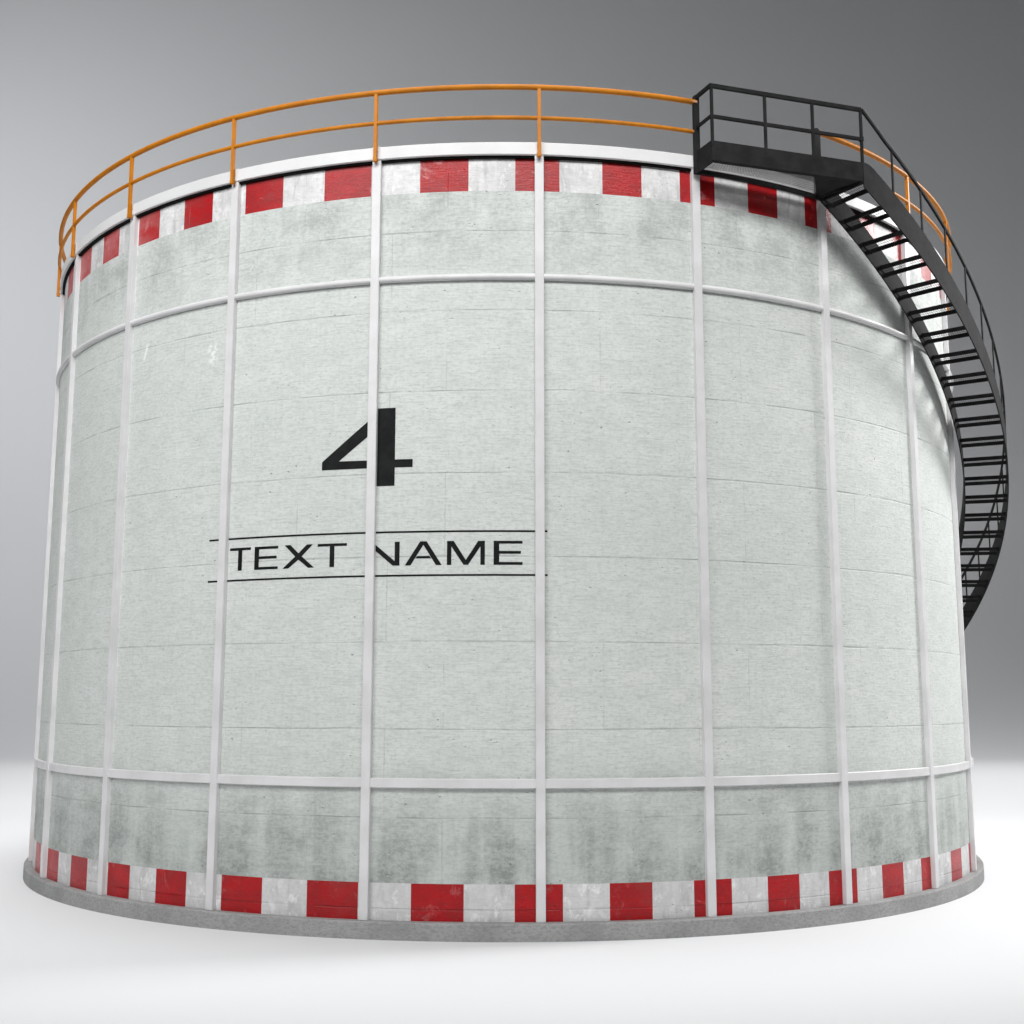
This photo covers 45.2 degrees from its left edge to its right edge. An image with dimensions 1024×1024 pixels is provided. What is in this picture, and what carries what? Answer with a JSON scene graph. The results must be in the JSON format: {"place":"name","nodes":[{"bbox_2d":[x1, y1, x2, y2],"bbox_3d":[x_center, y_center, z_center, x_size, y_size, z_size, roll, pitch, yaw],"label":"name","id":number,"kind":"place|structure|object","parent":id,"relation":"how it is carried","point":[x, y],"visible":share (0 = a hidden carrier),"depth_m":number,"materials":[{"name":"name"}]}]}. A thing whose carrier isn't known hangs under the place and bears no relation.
{"place":"outdoors","nodes":[
{"label":"outdoors","id":0,"kind":"place"},
{"bbox_2d":[0,0,1023,759],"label":"backdrop","id":1,"kind":"structure","parent":0,"point":[90,90],"depth_m":95.46,"materials":[{"name":"paint"}]},
{"bbox_2d":[0,759,1023,1023],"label":"ground","id":2,"kind":"structure","parent":0,"point":[958,961],"depth_m":16.00,"materials":[{"name":"paint"}]},
{"bbox_2d":[23,83,1008,941],"bbox_3d":[0.272,1.158,28.869,21.240,13.347,20.379,0,-9,0],"label":"storage tank","id":3,"kind":"object","parent":2,"relation":"on","point":[537,541],"visible":1,"depth_m":19.69,"materials":[{"name":"metal"}]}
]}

